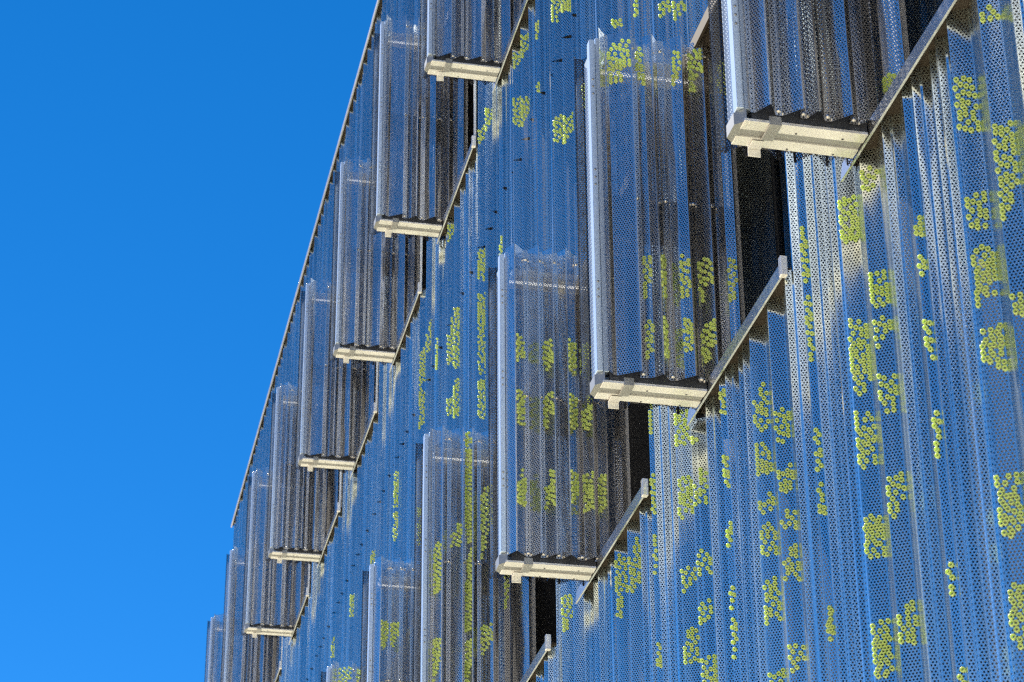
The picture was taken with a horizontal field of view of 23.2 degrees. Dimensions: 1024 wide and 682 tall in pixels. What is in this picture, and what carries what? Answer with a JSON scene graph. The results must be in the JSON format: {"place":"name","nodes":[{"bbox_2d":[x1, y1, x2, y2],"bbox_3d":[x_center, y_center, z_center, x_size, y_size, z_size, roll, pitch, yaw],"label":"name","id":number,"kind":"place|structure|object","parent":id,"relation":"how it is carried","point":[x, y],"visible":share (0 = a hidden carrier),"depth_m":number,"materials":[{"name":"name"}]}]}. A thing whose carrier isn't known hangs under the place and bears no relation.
{"place":"outdoors","nodes":[
{"label":"outdoors","id":0,"kind":"place"},
{"bbox_2d":[0,0,376,681],"label":"sky","id":1,"kind":"structure","parent":0,"point":[165,165],"materials":[{"name":"blue"}]},
{"bbox_2d":[231,0,1023,681],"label":"perforated metal building","id":2,"kind":"structure","parent":0,"point":[837,494],"depth_m":9.12,"materials":[{"name":"blue metal"}]},
{"bbox_2d":[204,613,262,681],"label":"folding shutter","id":3,"kind":"object","parent":2,"relation":"attached to","point":[215,629],"visible":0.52,"depth_m":27.38,"materials":[{"name":"metal"}]},
{"bbox_2d":[220,547,288,681],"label":"folding shutter","id":4,"kind":"object","parent":2,"relation":"attached to","point":[233,628],"visible":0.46,"depth_m":25.43,"materials":[{"name":"metal"}]},
{"bbox_2d":[241,467,312,637],"bbox_3d":[-2.216,2.030,23.846,0.642,1.672,0.268,5,-28,-11],"label":"folding shutter","id":5,"kind":"object","parent":2,"relation":"attached to","point":[272,626],"visible":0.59,"depth_m":23.66,"materials":[{"name":"metal"}]},
{"bbox_2d":[265,382,344,563],"bbox_3d":[-1.832,1.185,22.239,0.642,1.672,0.268,5,-28,-10],"label":"folding shutter","id":6,"kind":"object","parent":2,"relation":"attached to","point":[285,472],"visible":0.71,"depth_m":22.09,"materials":[{"name":"metal"}]},
{"bbox_2d":[299,523,327,646],"bbox_3d":[-1.843,1.902,23.613,0.153,1.670,1.314,5,-28,-11],"label":"window","id":7,"kind":"structure","parent":2,"relation":"in","point":[324,523],"depth_m":24.05,"materials":[{"name":"black glass"}]},
{"bbox_2d":[295,278,378,473],"bbox_3d":[-1.426,0.292,20.538,0.642,1.672,0.273,5,-28,-10],"label":"folding shutter","id":8,"kind":"object","parent":2,"relation":"attached to","point":[332,375],"visible":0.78,"depth_m":20.40,"materials":[{"name":"metal"}]},
{"bbox_2d":[328,361,365,529],"bbox_3d":[-1.443,1.022,21.938,0.153,1.670,1.314,5,-28,-11],"label":"window","id":9,"kind":"structure","parent":2,"relation":"in","point":[361,361],"depth_m":21.55,"materials":[{"name":"black glass"}]},
{"bbox_2d":[321,661,411,681],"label":"folding shutter","id":10,"kind":"object","parent":2,"relation":"attached to","point":[331,675],"visible":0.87,"depth_m":17.13,"materials":[{"name":"metal"}]},
{"bbox_2d":[329,156,419,367],"bbox_3d":[-1.024,-0.596,18.848,0.642,1.672,0.268,5,-28,-11],"label":"folding shutter","id":11,"kind":"object","parent":2,"relation":"attached to","point":[364,260],"visible":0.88,"depth_m":18.73,"materials":[{"name":"metal"}]},
{"bbox_2d":[362,244,404,484],"bbox_3d":[-1.043,0.142,20.263,0.153,1.670,1.314,5,-28,-11],"label":"window","id":12,"kind":"structure","parent":2,"relation":"in","point":[400,244],"depth_m":20.43,"materials":[{"name":"black glass"}]},
{"bbox_2d":[360,556,467,681],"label":"folding shutter","id":13,"kind":"object","parent":2,"relation":"attached to","point":[395,583],"visible":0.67,"depth_m":15.40,"materials":[{"name":"metal"}]},
{"bbox_2d":[369,15,467,242],"bbox_3d":[-0.631,-1.460,17.204,0.642,1.672,0.273,5,-28,-11],"label":"folding shutter","id":14,"kind":"object","parent":2,"relation":"attached to","point":[395,126],"visible":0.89,"depth_m":17.11,"materials":[{"name":"metal"}]},
{"bbox_2d":[400,98,451,377],"bbox_3d":[-0.638,-0.750,18.566,0.153,1.670,1.314,5,-28,-11],"label":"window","id":15,"kind":"structure","parent":2,"relation":"in","point":[443,98],"depth_m":18.02,"materials":[{"name":"black glass"}]},
{"bbox_2d":[419,0,524,87],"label":"folding shutter","id":16,"kind":"object","parent":2,"relation":"attached to","point":[452,63],"visible":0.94,"depth_m":15.19,"materials":[{"name":"metal"}]},
{"bbox_2d":[413,425,535,681],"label":"folding shutter","id":17,"kind":"object","parent":2,"relation":"attached to","point":[466,577],"visible":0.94,"depth_m":13.54,"materials":[{"name":"metal"}]},
{"bbox_2d":[448,540,508,681],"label":"window","id":18,"kind":"structure","parent":2,"relation":"in","point":[491,540],"depth_m":14.45,"materials":[{"name":"black glass"}]},
{"bbox_2d":[449,1,508,252],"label":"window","id":19,"kind":"structure","parent":2,"relation":"in","point":[469,85],"depth_m":17.04,"materials":[{"name":"black glass"}]},
{"bbox_2d":[504,1,528,102],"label":"window","id":20,"kind":"structure","parent":2,"relation":"in","point":[507,1],"depth_m":15.41,"materials":[{"name":"black glass"}]},
{"bbox_2d":[509,355,593,680],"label":"window","id":21,"kind":"structure","parent":2,"relation":"in","point":[563,355],"depth_m":12.46,"materials":[{"name":"black glass"}]},
{"bbox_2d":[488,243,630,586],"bbox_3d":[0.224,0.350,11.831,0.642,1.672,0.274,5,-28,-10],"label":"folding shutter","id":22,"kind":"object","parent":2,"relation":"attached to","point":[541,414],"visible":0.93,"depth_m":11.72,"materials":[{"name":"metal"}]},
{"bbox_2d":[585,170,697,613],"bbox_3d":[0.691,0.265,11.683,0.375,1.670,1.314,5,-28,-11],"label":"window","id":23,"kind":"structure","parent":2,"relation":"in","point":[662,170],"depth_m":11.02,"materials":[{"name":"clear glass"}]},
{"bbox_2d":[574,29,745,415],"bbox_3d":[0.606,-0.492,10.229,0.642,1.672,0.278,5,-28,-11],"label":"folding shutter","id":24,"kind":"object","parent":2,"relation":"attached to","point":[618,219],"visible":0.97,"depth_m":10.15,"materials":[{"name":"metal"}]},
{"bbox_2d":[693,0,844,439],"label":"window","id":25,"kind":"structure","parent":2,"relation":"in","point":[778,172],"depth_m":10.44,"materials":[{"name":"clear glass"}]},
{"bbox_2d":[708,0,909,172],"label":"folding shutter","id":26,"kind":"object","parent":2,"relation":"attached to","point":[751,127],"visible":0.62,"depth_m":8.24,"materials":[{"name":"metal"}]},
{"bbox_2d":[848,0,942,199],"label":"window","id":27,"kind":"structure","parent":2,"relation":"in","point":[850,0],"depth_m":8.49,"materials":[{"name":"black glass"}]}
]}

